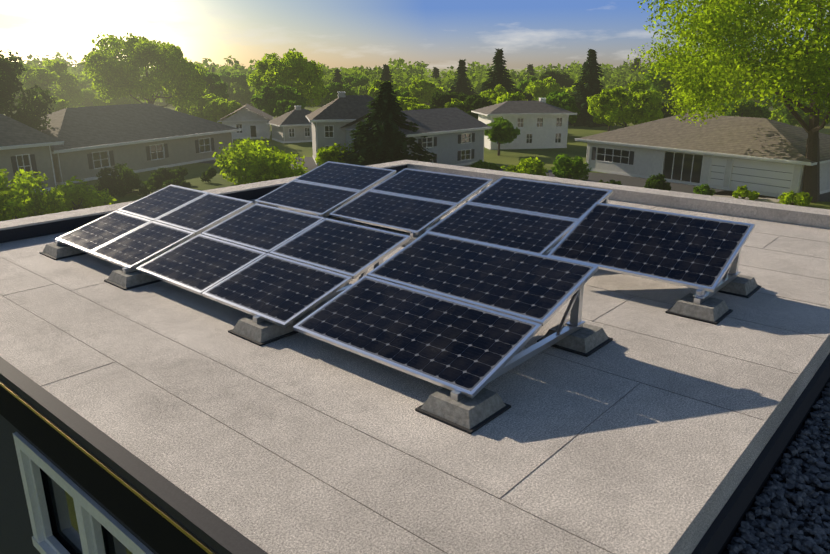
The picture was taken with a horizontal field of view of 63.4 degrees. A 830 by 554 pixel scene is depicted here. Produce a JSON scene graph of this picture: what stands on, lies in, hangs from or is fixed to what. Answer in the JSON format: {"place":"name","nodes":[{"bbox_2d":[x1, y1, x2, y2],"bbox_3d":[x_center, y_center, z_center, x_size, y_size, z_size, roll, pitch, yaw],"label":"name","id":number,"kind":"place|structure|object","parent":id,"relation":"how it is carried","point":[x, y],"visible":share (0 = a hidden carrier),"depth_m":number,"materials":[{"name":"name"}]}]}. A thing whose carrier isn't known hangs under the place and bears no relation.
{"place":"outdoors","nodes":[
{"label":"outdoors","id":0,"kind":"place"},
{"bbox_2d":[189,112,217,121],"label":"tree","id":1,"kind":"object","parent":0,"point":[210,117],"visible":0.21,"depth_m":90.66,"materials":[{"name":"green plant"}]},
{"bbox_2d":[0,0,828,68],"label":"sky","id":2,"kind":"structure","parent":0,"point":[332,33],"materials":[{"name":"blue"}]},
{"bbox_2d":[0,160,829,553],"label":"flat roof","id":3,"kind":"structure","parent":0,"point":[160,418],"depth_m":5.20,"materials":[{"name":"grey concrete"}]},
{"bbox_2d":[39,185,253,289],"bbox_3d":[-3.569,-0.677,9.214,2.440,0.724,2.169,15,23,39],"label":"solar table","id":4,"kind":"object","parent":3,"relation":"on","point":[130,238],"visible":0.94,"depth_m":9.02,"materials":[{"name":"blue glass"}]},
{"bbox_2d":[136,203,410,345],"bbox_3d":[-1.661,-0.181,7.660,2.760,0.713,2.131,15,23,39],"label":"solar table","id":5,"kind":"object","parent":3,"relation":"on","point":[275,272],"visible":1,"depth_m":7.37,"materials":[{"name":"glass"}]},
{"bbox_2d":[254,161,395,220],"bbox_3d":[-1.585,-1.528,11.931,2.140,0.713,2.131,15,23,39],"label":"solar table","id":6,"kind":"object","parent":3,"relation":"on","point":[325,190],"visible":0.75,"depth_m":11.79,"materials":[{"name":"blue glass"}]},
{"bbox_2d":[329,168,492,246],"bbox_3d":[0.004,-1.179,10.785,2.050,0.735,2.208,15,23,39],"label":"solar table","id":7,"kind":"object","parent":3,"relation":"on","point":[415,204],"visible":0.83,"depth_m":10.69,"materials":[{"name":"blue glass"}]},
{"bbox_2d":[293,232,612,434],"bbox_3d":[0.324,0.284,6.119,2.150,0.752,2.266,15,23,39],"label":"solar table","id":8,"kind":"object","parent":3,"relation":"on","point":[461,321],"visible":1,"depth_m":5.94,"materials":[{"name":"glass"}]},
{"bbox_2d":[426,177,612,255],"bbox_3d":[1.581,-0.839,9.662,2.090,0.763,2.304,15,23,39],"label":"solar table","id":9,"kind":"object","parent":3,"relation":"on","point":[538,217],"visible":0.81,"depth_m":9.61,"materials":[{"name":"blue glass"}]},
{"bbox_2d":[547,202,761,324],"bbox_3d":[2.769,-0.274,7.845,2.060,0.778,1.592,15,23,39],"label":"solar table","id":10,"kind":"object","parent":3,"relation":"on","point":[701,255],"visible":1,"depth_m":7.65,"materials":[{"name":"glass"}]},
{"bbox_2d":[1,68,829,217],"bbox_3d":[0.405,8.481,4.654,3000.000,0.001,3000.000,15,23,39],"label":"lawn","id":11,"kind":"structure","parent":0,"point":[546,156],"depth_m":73.90,"materials":[{"name":"green plant"}]},
{"bbox_2d":[0,49,55,130],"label":"dark tree","id":12,"kind":"object","parent":11,"relation":"on","point":[10,82],"visible":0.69,"depth_m":55.05,"materials":[{"name":"green plant"}]},
{"bbox_2d":[8,90,49,108],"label":"tree","id":13,"kind":"object","parent":11,"relation":"on","point":[16,97],"visible":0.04,"depth_m":112.43,"materials":[{"name":"green plant"}]},
{"bbox_2d":[0,114,63,191],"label":"house","id":14,"kind":"structure","parent":11,"relation":"on","point":[24,147],"depth_m":51.40,"materials":[{"name":"beige paint"}]},
{"bbox_2d":[0,168,73,220],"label":"bush","id":15,"kind":"object","parent":11,"relation":"on","point":[22,198],"visible":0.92,"depth_m":42.28,"materials":[{"name":"green plant"}]},
{"bbox_2d":[12,58,83,106],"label":"hazy tree","id":16,"kind":"object","parent":11,"relation":"on","point":[56,73],"visible":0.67,"depth_m":110.35,"materials":[{"name":"green plant"}]},
{"bbox_2d":[29,96,69,115],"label":"tree","id":17,"kind":"object","parent":11,"relation":"on","point":[60,104],"visible":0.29,"depth_m":91.31,"materials":[{"name":"green plant"}]},
{"bbox_2d":[68,88,98,107],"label":"tree","id":18,"kind":"object","parent":11,"relation":"on","point":[89,95],"visible":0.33,"depth_m":120.35,"materials":[{"name":"green plant"}]},
{"bbox_2d":[51,176,116,210],"bbox_3d":[-23.113,-5.556,46.052,4.343,2.810,4.296,15,23,39],"label":"bush","id":19,"kind":"object","parent":11,"relation":"on","point":[77,194],"visible":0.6,"depth_m":45.52,"materials":[{"name":"green plant"}]},
{"bbox_2d":[74,71,99,93],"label":"tree","id":20,"kind":"object","parent":11,"relation":"on","point":[84,80],"visible":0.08,"depth_m":131.38,"materials":[{"name":"green plant"}]},
{"bbox_2d":[91,94,140,105],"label":"tree","id":21,"kind":"object","parent":11,"relation":"on","point":[98,101],"visible":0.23,"depth_m":109.14,"materials":[{"name":"green plant"}]},
{"bbox_2d":[94,163,155,196],"bbox_3d":[-22.313,-7.356,51.428,4.908,2.655,3.663,15,23,39],"label":"bush","id":22,"kind":"object","parent":11,"relation":"on","point":[115,184],"visible":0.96,"depth_m":50.83,"materials":[{"name":"green plant"}]},
{"bbox_2d":[36,103,241,184],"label":"ranch house","id":23,"kind":"structure","parent":11,"relation":"on","point":[140,137],"depth_m":62.40,"materials":[{"name":"grey wood"}]},
{"bbox_2d":[79,32,209,111],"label":"tree","id":24,"kind":"object","parent":11,"relation":"on","point":[119,77],"visible":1,"depth_m":84.79,"materials":[{"name":"green plant"}]},
{"bbox_2d":[148,166,217,189],"bbox_3d":[-19.239,-8.137,55.100,5.014,2.074,5.640,15,23,39],"label":"bush","id":25,"kind":"object","parent":11,"relation":"on","point":[159,177],"visible":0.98,"depth_m":54.27,"materials":[{"name":"green plant"}]},
{"bbox_2d":[172,93,224,116],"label":"tree","id":26,"kind":"object","parent":11,"relation":"on","point":[209,98],"visible":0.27,"depth_m":97.78,"materials":[{"name":"green plant"}]},
{"bbox_2d":[200,69,228,101],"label":"pale tree","id":27,"kind":"object","parent":11,"relation":"on","point":[218,86],"visible":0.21,"depth_m":105.05,"materials":[{"name":"green plant"}]},
{"bbox_2d":[201,97,241,123],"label":"tree","id":28,"kind":"object","parent":11,"relation":"on","point":[221,107],"visible":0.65,"depth_m":95.30,"materials":[{"name":"green plant"}]},
{"bbox_2d":[219,71,250,88],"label":"tree","id":29,"kind":"object","parent":11,"relation":"on","point":[225,76],"visible":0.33,"depth_m":166.12,"materials":[{"name":"green plant"}]},
{"bbox_2d":[217,104,273,138],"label":"house","id":30,"kind":"structure","parent":11,"relation":"on","point":[250,121],"depth_m":90.17,"materials":[{"name":"beige wood"}]},
{"bbox_2d":[212,137,307,184],"bbox_3d":[-12.467,-9.199,54.918,7.570,4.699,7.180,15,23,39],"label":"bush","id":31,"kind":"object","parent":11,"relation":"on","point":[255,161],"visible":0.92,"depth_m":53.17,"materials":[{"name":"green plant"}]},
{"bbox_2d":[251,83,300,117],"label":"tree","id":32,"kind":"object","parent":11,"relation":"on","point":[267,98],"visible":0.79,"depth_m":103.27,"materials":[{"name":"green plant"}]},
{"bbox_2d":[251,91,306,111],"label":"tree","id":33,"kind":"object","parent":11,"relation":"on","point":[303,99],"visible":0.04,"depth_m":108.73,"materials":[{"name":"green plant"}]},
{"bbox_2d":[246,48,329,106],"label":"tree","id":34,"kind":"object","parent":11,"relation":"on","point":[301,73],"visible":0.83,"depth_m":112.13,"materials":[{"name":"green plant"}]},
{"bbox_2d":[266,106,311,142],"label":"beige house","id":35,"kind":"structure","parent":11,"relation":"on","point":[293,126],"depth_m":86.07,"materials":[{"name":"clear wood"}]},
{"bbox_2d":[273,99,310,116],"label":"tree","id":36,"kind":"object","parent":11,"relation":"on","point":[284,106],"visible":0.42,"depth_m":100.41,"materials":[{"name":"green plant"}]},
{"bbox_2d":[315,142,353,165],"bbox_3d":[-7.465,-11.422,63.917,4.185,2.977,4.414,3,18,9],"label":"young bush","id":37,"kind":"object","parent":11,"relation":"on","point":[329,153],"visible":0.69,"depth_m":62.55,"materials":[{"name":"green plant"}]},
{"bbox_2d":[332,68,344,84],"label":"conifer","id":38,"kind":"object","parent":11,"relation":"on","point":[338,75],"visible":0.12,"depth_m":171.98,"materials":[{"name":"green plant"}]},
{"bbox_2d":[323,82,357,103],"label":"tree","id":39,"kind":"object","parent":11,"relation":"on","point":[334,89],"visible":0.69,"depth_m":137.15,"materials":[{"name":"green plant"}]},
{"bbox_2d":[306,92,374,164],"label":"blue grey house","id":40,"kind":"structure","parent":11,"relation":"on","point":[328,121],"depth_m":66.26,"materials":[{"name":"clear wood"}]},
{"bbox_2d":[340,75,369,90],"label":"tree","id":41,"kind":"object","parent":11,"relation":"on","point":[354,81],"visible":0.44,"depth_m":167.04,"materials":[{"name":"green plant"}]},
{"bbox_2d":[367,80,398,97],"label":"tree","id":42,"kind":"object","parent":11,"relation":"on","point":[373,89],"visible":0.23,"depth_m":129.68,"materials":[{"name":"green plant"}]},
{"bbox_2d":[379,64,392,82],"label":"conifer","id":43,"kind":"object","parent":11,"relation":"on","point":[386,75],"visible":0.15,"depth_m":149.28,"materials":[{"name":"green plant"}]},
{"bbox_2d":[337,80,435,165],"bbox_3d":[-1.852,-12.889,61.560,11.536,9.893,10.546,15,23,39],"label":"conifer tree","id":44,"kind":"object","parent":11,"relation":"on","point":[383,139],"visible":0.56,"depth_m":60.19,"materials":[{"name":"green plant"}]},
{"bbox_2d":[392,89,417,102],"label":"tree","id":45,"kind":"object","parent":11,"relation":"on","point":[403,94],"visible":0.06,"depth_m":114.94,"materials":[{"name":"green plant"}]},
{"bbox_2d":[396,96,428,110],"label":"tree","id":46,"kind":"object","parent":11,"relation":"on","point":[402,100],"visible":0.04,"depth_m":97.19,"materials":[{"name":"green plant"}]},
{"bbox_2d":[401,102,429,110],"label":"tree","id":47,"kind":"object","parent":11,"relation":"on","point":[405,105],"visible":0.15,"depth_m":95.33,"materials":[{"name":"green plant"}]},
{"bbox_2d":[341,107,491,165],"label":"blue grey house","id":48,"kind":"structure","parent":11,"relation":"on","point":[455,135],"depth_m":65.17,"materials":[{"name":"clear wood"}]},
{"bbox_2d":[397,78,443,103],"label":"young tree","id":49,"kind":"object","parent":11,"relation":"on","point":[422,90],"visible":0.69,"depth_m":133.07,"materials":[{"name":"green plant"}]},
{"bbox_2d":[12,52,829,105],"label":"tree belt","id":50,"kind":"object","parent":11,"relation":"on","point":[623,75],"visible":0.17,"depth_m":193.74,"materials":[{"name":"green plant"}]},
{"bbox_2d":[431,67,441,82],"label":"conifer","id":51,"kind":"object","parent":11,"relation":"on","point":[435,73],"visible":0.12,"depth_m":183.97,"materials":[{"name":"green plant"}]},
{"bbox_2d":[429,91,457,108],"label":"tree","id":52,"kind":"object","parent":11,"relation":"on","point":[437,100],"visible":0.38,"depth_m":102.76,"materials":[{"name":"green plant"}]},
{"bbox_2d":[444,98,472,111],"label":"young tree","id":53,"kind":"object","parent":11,"relation":"on","point":[450,103],"visible":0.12,"depth_m":100.01,"materials":[{"name":"green plant"}]},
{"bbox_2d":[448,59,477,95],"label":"conifer","id":54,"kind":"object","parent":11,"relation":"on","point":[461,82],"visible":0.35,"depth_m":134.17,"materials":[{"name":"green plant"}]},
{"bbox_2d":[449,93,492,118],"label":"tree","id":55,"kind":"object","parent":11,"relation":"on","point":[475,102],"visible":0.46,"depth_m":92.99,"materials":[{"name":"green plant"}]},
{"bbox_2d":[468,160,500,170],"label":"bush","id":56,"kind":"object","parent":11,"relation":"on","point":[481,164],"visible":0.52,"depth_m":60.54,"materials":[{"name":"green plant"}]},
{"bbox_2d":[477,48,517,92],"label":"conifer","id":57,"kind":"object","parent":11,"relation":"on","point":[499,75],"visible":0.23,"depth_m":114.22,"materials":[{"name":"green plant"}]},
{"bbox_2d":[479,83,515,96],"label":"tree","id":58,"kind":"object","parent":11,"relation":"on","point":[499,90],"visible":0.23,"depth_m":112.43,"materials":[{"name":"green plant"}]},
{"bbox_2d":[484,116,519,155],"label":"small tree","id":59,"kind":"object","parent":11,"relation":"on","point":[503,131],"visible":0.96,"depth_m":72.03,"materials":[{"name":"green plant"}]},
{"bbox_2d":[481,91,527,104],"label":"tree","id":60,"kind":"object","parent":11,"relation":"on","point":[516,96],"visible":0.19,"depth_m":94.70,"materials":[{"name":"green plant"}]},
{"bbox_2d":[197,156,829,202],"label":"drive and street","id":61,"kind":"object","parent":11,"relation":"on","point":[310,163],"depth_m":57.28,"materials":[{"name":"grey asphalt"}]},
{"bbox_2d":[512,87,532,100],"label":"tree","id":62,"kind":"object","parent":11,"relation":"on","point":[528,97],"visible":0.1,"depth_m":120.96,"materials":[{"name":"green plant"}]},
{"bbox_2d":[500,157,548,175],"bbox_3d":[9.451,-9.141,57.456,4.051,2.310,3.485,-2,18,-6],"label":"bush","id":63,"kind":"object","parent":11,"relation":"on","point":[529,166],"visible":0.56,"depth_m":56.96,"materials":[{"name":"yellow plant"}]},
{"bbox_2d":[525,64,534,78],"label":"conifer","id":64,"kind":"object","parent":11,"relation":"on","point":[530,67],"visible":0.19,"depth_m":192.86,"materials":[{"name":"green plant"}]},
{"bbox_2d":[516,76,557,91],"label":"tree","id":65,"kind":"object","parent":11,"relation":"on","point":[522,84],"visible":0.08,"depth_m":130.49,"materials":[{"name":"green plant"}]},
{"bbox_2d":[523,77,564,100],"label":"tree","id":66,"kind":"object","parent":11,"relation":"on","point":[534,89],"visible":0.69,"depth_m":123.98,"materials":[{"name":"green plant"}]},
{"bbox_2d":[539,70,574,87],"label":"tree","id":67,"kind":"object","parent":11,"relation":"on","point":[563,80],"visible":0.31,"depth_m":154.73,"materials":[{"name":"green plant"}]},
{"bbox_2d":[535,90,579,123],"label":"tree","id":68,"kind":"object","parent":11,"relation":"on","point":[565,100],"visible":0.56,"depth_m":90.36,"materials":[{"name":"green plant"}]},
{"bbox_2d":[559,96,581,117],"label":"tree","id":69,"kind":"object","parent":11,"relation":"on","point":[578,107],"visible":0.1,"depth_m":108.76,"materials":[{"name":"green plant"}]},
{"bbox_2d":[551,153,590,180],"bbox_3d":[12.976,-9.217,57.497,3.358,2.697,3.700,-3,18,-10],"label":"bush","id":70,"kind":"object","parent":11,"relation":"on","point":[567,167],"visible":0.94,"depth_m":56.49,"materials":[{"name":"green plant"}]},
{"bbox_2d":[561,80,584,95],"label":"tree","id":71,"kind":"object","parent":11,"relation":"on","point":[569,91],"visible":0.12,"depth_m":141.53,"materials":[{"name":"green plant"}]},
{"bbox_2d":[568,49,610,127],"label":"conifer","id":72,"kind":"object","parent":11,"relation":"on","point":[589,77],"visible":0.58,"depth_m":108.19,"materials":[{"name":"green plant"}]},
{"bbox_2d":[599,179,621,184],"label":"bush","id":73,"kind":"object","parent":11,"relation":"on","point":[612,182],"visible":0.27,"depth_m":52.68,"materials":[{"name":"green plant"}]},
{"bbox_2d":[588,102,633,130],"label":"tree","id":74,"kind":"object","parent":11,"relation":"on","point":[591,112],"visible":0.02,"depth_m":97.40,"materials":[{"name":"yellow plant"}]},
{"bbox_2d":[587,79,664,126],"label":"tree","id":75,"kind":"object","parent":11,"relation":"on","point":[610,106],"visible":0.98,"depth_m":85.64,"materials":[{"name":"green plant"}]},
{"bbox_2d":[629,58,640,75],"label":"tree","id":76,"kind":"object","parent":11,"relation":"on","point":[637,65],"visible":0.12,"depth_m":213.31,"materials":[{"name":"green plant"}]},
{"bbox_2d":[644,173,671,190],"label":"bush","id":77,"kind":"object","parent":11,"relation":"on","point":[656,182],"visible":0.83,"depth_m":52.20,"materials":[{"name":"green plant"}]},
{"bbox_2d":[661,100,686,117],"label":"tree","id":78,"kind":"object","parent":11,"relation":"on","point":[665,111],"visible":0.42,"depth_m":102.24,"materials":[{"name":"green plant"}]},
{"bbox_2d":[643,52,714,101],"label":"tall tree","id":79,"kind":"object","parent":11,"relation":"on","point":[659,86],"visible":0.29,"depth_m":114.60,"materials":[{"name":"green plant"}]},
{"bbox_2d":[575,113,829,196],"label":"grey bungalow","id":80,"kind":"object","parent":11,"relation":"on","point":[764,156],"visible":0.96,"depth_m":54.93,"materials":[{"name":"clear wood"}]},
{"bbox_2d":[693,184,715,195],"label":"bush","id":81,"kind":"object","parent":11,"relation":"on","point":[703,189],"visible":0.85,"depth_m":50.55,"materials":[{"name":"green plant"}]},
{"bbox_2d":[708,91,745,110],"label":"tree","id":82,"kind":"object","parent":11,"relation":"on","point":[727,99],"visible":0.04,"depth_m":122.13,"materials":[{"name":"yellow plant"}]},
{"bbox_2d":[627,0,829,202],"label":"tree","id":83,"kind":"object","parent":11,"relation":"on","point":[719,27],"visible":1,"depth_m":43.34,"materials":[{"name":"green plant"}]},
{"bbox_2d":[711,64,757,100],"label":"tree","id":84,"kind":"object","parent":11,"relation":"on","point":[743,84],"visible":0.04,"depth_m":132.47,"materials":[{"name":"green plant"}]},
{"bbox_2d":[732,185,759,200],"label":"bush","id":85,"kind":"object","parent":11,"relation":"on","point":[742,192],"visible":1,"depth_m":49.59,"materials":[{"name":"green plant"}]},
{"bbox_2d":[721,99,770,117],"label":"tree","id":86,"kind":"object","parent":11,"relation":"on","point":[752,110],"visible":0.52,"depth_m":89.51,"materials":[{"name":"green plant"}]},
{"bbox_2d":[723,396,829,553],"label":"gravel","id":87,"kind":"structure","parent":11,"relation":"on","point":[798,512],"depth_m":5.01,"materials":[{"name":"grey gravel"}]},
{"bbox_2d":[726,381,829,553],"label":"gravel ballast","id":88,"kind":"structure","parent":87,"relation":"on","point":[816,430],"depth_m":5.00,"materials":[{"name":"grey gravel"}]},
{"bbox_2d":[758,81,796,106],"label":"tree","id":89,"kind":"object","parent":11,"relation":"on","point":[768,94],"visible":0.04,"depth_m":129.80,"materials":[{"name":"green plant"}]},
{"bbox_2d":[768,106,802,126],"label":"tree","id":90,"kind":"object","parent":11,"relation":"on","point":[775,115],"visible":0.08,"depth_m":97.91,"materials":[{"name":"green plant"}]},
{"bbox_2d":[763,87,820,108],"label":"tree","id":91,"kind":"object","parent":11,"relation":"on","point":[771,102],"visible":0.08,"depth_m":114.32,"materials":[{"name":"green plant"}]},
{"bbox_2d":[778,190,812,205],"bbox_3d":[27.009,-5.604,47.789,2.354,1.233,2.275,15,23,39],"label":"bush","id":92,"kind":"object","parent":11,"relation":"on","point":[800,198],"visible":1,"depth_m":47.24,"materials":[{"name":"green plant"}]},
{"bbox_2d":[778,96,829,126],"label":"tree","id":93,"kind":"object","parent":11,"relation":"on","point":[789,118],"visible":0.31,"depth_m":92.54,"materials":[{"name":"green plant"}]},
{"bbox_2d":[471,98,576,149],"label":"white house","id":94,"kind":"structure","parent":0,"point":[541,123],"depth_m":79.36,"materials":[{"name":"clear wood"}]}
]}

